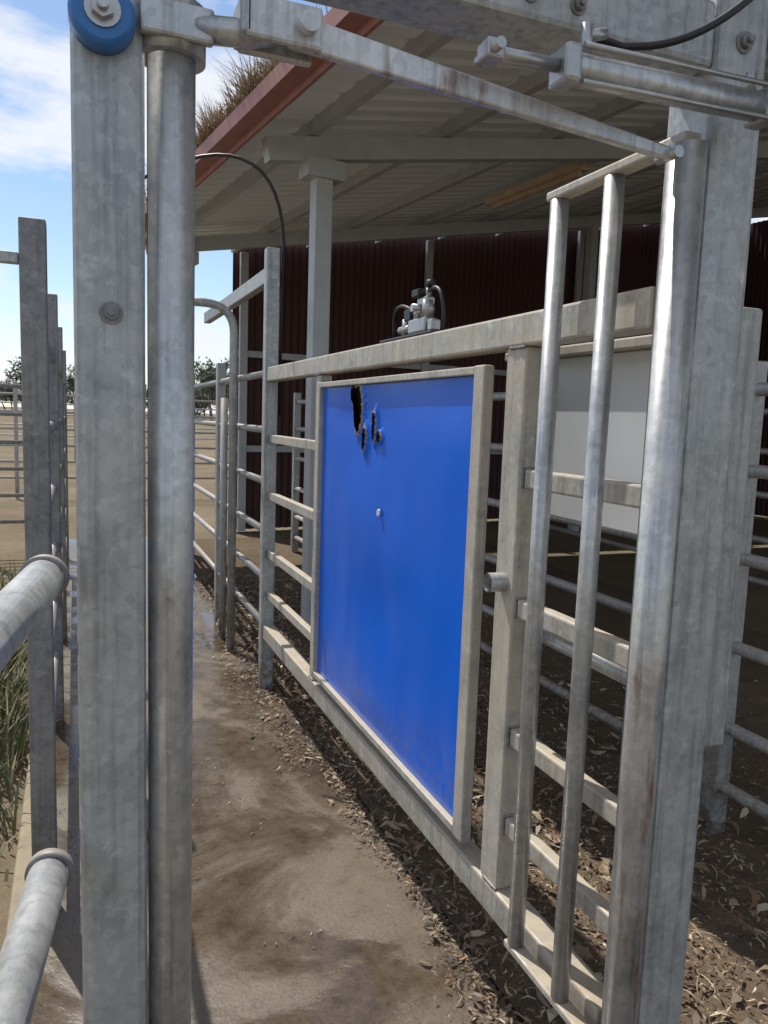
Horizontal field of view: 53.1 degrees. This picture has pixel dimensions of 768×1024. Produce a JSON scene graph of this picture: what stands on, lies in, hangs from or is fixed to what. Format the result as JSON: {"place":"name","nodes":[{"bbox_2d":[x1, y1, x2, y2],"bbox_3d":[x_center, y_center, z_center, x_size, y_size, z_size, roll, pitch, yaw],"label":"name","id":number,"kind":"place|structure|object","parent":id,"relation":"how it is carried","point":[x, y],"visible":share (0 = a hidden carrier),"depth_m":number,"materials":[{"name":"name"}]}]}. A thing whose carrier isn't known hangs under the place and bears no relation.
{"place":"outdoors","nodes":[
{"label":"outdoors","id":0,"kind":"place"},
{"bbox_2d":[30,537,518,1023],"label":"concrete race floor","id":1,"kind":"structure","parent":0,"point":[358,963],"depth_m":2.44,"materials":[{"name":"grey concrete"}]},
{"bbox_2d":[18,216,68,856],"bbox_3d":[-1.931,-0.104,4.546,0.068,2.020,5.174,-1,7,-22],"label":"race panel","id":2,"kind":"object","parent":1,"relation":"on","point":[44,416],"visible":0.77,"depth_m":2.19,"materials":[{"name":"grey metal"}]},
{"bbox_2d":[0,250,18,264],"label":"fence rail","id":3,"kind":"object","parent":2,"relation":"attached to","point":[9,257],"visible":0.96,"depth_m":2.05,"materials":[{"name":"grey metal"}]},
{"bbox_2d":[193,247,279,687],"bbox_3d":[-1.659,-0.482,6.167,0.480,2.360,4.638,-1,7,-22],"label":"race panel","id":4,"kind":"object","parent":1,"relation":"on","point":[266,279],"visible":0.74,"depth_m":4.63,"materials":[{"name":"grey metal"}]},
{"bbox_2d":[145,153,284,414],"bbox_3d":[-0.953,-1.199,4.083,0.850,1.332,0.100,3,7,7],"label":"black air hose","id":5,"kind":"object","parent":4,"relation":"attached to","point":[258,169],"visible":0.76,"depth_m":4.03,"materials":[{"name":"rubber"}]},
{"bbox_2d":[263,286,762,1023],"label":"crush side panel","id":6,"kind":"object","parent":4,"relation":"attached to","point":[395,584],"visible":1,"depth_m":2.04,"materials":[{"name":"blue metal"}]},
{"bbox_2d":[380,279,445,342],"bbox_3d":[0.090,-0.611,2.350,0.070,0.156,0.428,-1,7,-22],"label":"pneumatic valve","id":7,"kind":"object","parent":6,"relation":"on","point":[419,319],"visible":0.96,"depth_m":2.26,"materials":[{"name":"silver metal"}]},
{"bbox_2d":[67,0,767,1023],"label":"head bail frame","id":8,"kind":"object","parent":1,"relation":"on","point":[117,46],"visible":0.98,"depth_m":1.00,"materials":[{"name":"grey metal"}]},
{"bbox_2d":[0,554,73,1023],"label":"pipe gate","id":9,"kind":"structure","parent":8,"relation":"attached to","point":[34,588],"depth_m":0.79,"materials":[{"name":"grey metal"}]},
{"bbox_2d":[474,0,767,130],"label":"pneumatic cylinder","id":10,"kind":"object","parent":8,"relation":"attached to","point":[570,64],"visible":1,"depth_m":1.06,"materials":[{"name":"metal"}]},
{"bbox_2d":[602,139,707,1023],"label":"tube","id":11,"kind":"object","parent":8,"relation":"attached to","point":[684,190],"visible":0.88,"depth_m":1.27,"materials":[{"name":"grey metal"}]},
{"bbox_2d":[504,938,588,1023],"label":"bottom bar","id":12,"kind":"object","parent":11,"relation":"attached to","point":[540,978],"visible":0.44,"depth_m":1.62,"materials":[{"name":"grey metal"}]},
{"bbox_2d":[507,198,568,948],"bbox_3d":[0.324,0.174,1.631,0.037,1.605,0.037,-1,7,-22],"label":"bar","id":13,"kind":"object","parent":12,"relation":"on","point":[553,308],"visible":1,"depth_m":1.61,"materials":[{"name":"grey metal"}]},
{"bbox_2d":[550,174,625,1002],"bbox_3d":[0.387,0.195,1.475,0.037,1.605,0.037,-1,7,-22],"label":"bar","id":14,"kind":"object","parent":12,"relation":"on","point":[605,313],"visible":1,"depth_m":1.45,"materials":[{"name":"grey metal"}]},
{"bbox_2d":[547,130,701,201],"bbox_3d":[0.414,-0.611,1.380,0.034,0.018,0.385,-1,7,-22],"label":"top bar","id":15,"kind":"object","parent":11,"relation":"attached to","point":[632,163],"visible":0.76,"depth_m":1.36,"materials":[{"name":"grey metal"}]},
{"bbox_2d":[0,406,767,1022],"bbox_3d":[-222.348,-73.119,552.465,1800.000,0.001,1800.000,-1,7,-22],"label":"ground","id":16,"kind":"structure","parent":0,"point":[616,566],"depth_m":9.54,"materials":[{"name":"brown soil"}]},
{"bbox_2d":[0,383,23,523],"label":"yard fence","id":17,"kind":"object","parent":16,"relation":"on","point":[3,385],"depth_m":7.74,"materials":[{"name":"grey metal"}]},
{"bbox_2d":[5,754,31,936],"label":"concrete kerb","id":18,"kind":"structure","parent":16,"relation":"on","point":[24,853],"depth_m":2.55,"materials":[{"name":"beige concrete"}]},
{"bbox_2d":[0,559,64,881],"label":"weeds","id":19,"kind":"object","parent":16,"relation":"on","point":[14,715],"visible":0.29,"depth_m":3.45,"materials":[{"name":"green plant"}]},
{"bbox_2d":[0,350,228,420],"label":"tree line","id":20,"kind":"object","parent":16,"relation":"on","point":[203,376],"visible":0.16,"depth_m":117.37,"materials":[{"name":"green plant"}]},
{"bbox_2d":[0,381,228,498],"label":"yard fence","id":21,"kind":"object","parent":16,"relation":"on","point":[16,428],"visible":0.29,"depth_m":12.65,"materials":[{"name":"grey metal"}]},
{"bbox_2d":[0,394,228,460],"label":"yard fence","id":22,"kind":"object","parent":16,"relation":"on","point":[145,427],"visible":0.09,"depth_m":22.17,"materials":[{"name":"grey metal"}]},
{"bbox_2d":[145,8,767,625],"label":"open shed","id":23,"kind":"structure","parent":16,"relation":"on","point":[391,194],"depth_m":7.82,"materials":[{"name":"metal"}]},
{"bbox_2d":[145,4,327,201],"bbox_3d":[-1.221,-2.647,5.260,0.588,0.345,4.138,-2,8,-30],"label":"gutter straw","id":24,"kind":"object","parent":23,"relation":"on","point":[216,119],"visible":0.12,"depth_m":4.50,"materials":[{"name":"brown plant"}]},
{"bbox_2d":[0,0,767,413],"label":"sky","id":25,"kind":"structure","parent":0,"point":[36,162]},
{"bbox_2d":[194,536,767,1023],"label":"yard soil","id":26,"kind":"structure","parent":0,"point":[612,620],"depth_m":2.99,"materials":[{"name":"brown soil"}]},
{"bbox_2d":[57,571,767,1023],"bbox_3d":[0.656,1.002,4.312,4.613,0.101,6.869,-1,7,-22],"label":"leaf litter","id":27,"kind":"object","parent":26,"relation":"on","point":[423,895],"visible":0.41,"depth_m":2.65,"materials":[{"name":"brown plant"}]},
{"bbox_2d":[290,361,767,833],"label":"yard fence","id":28,"kind":"object","parent":26,"relation":"on","point":[718,789],"visible":0.3,"depth_m":2.87,"materials":[{"name":"grey metal"}]},
{"bbox_2d":[549,408,767,586],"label":"yard fence","id":29,"kind":"object","parent":26,"relation":"on","point":[760,539],"visible":0.11,"depth_m":5.73,"materials":[{"name":"grey metal"}]}
]}

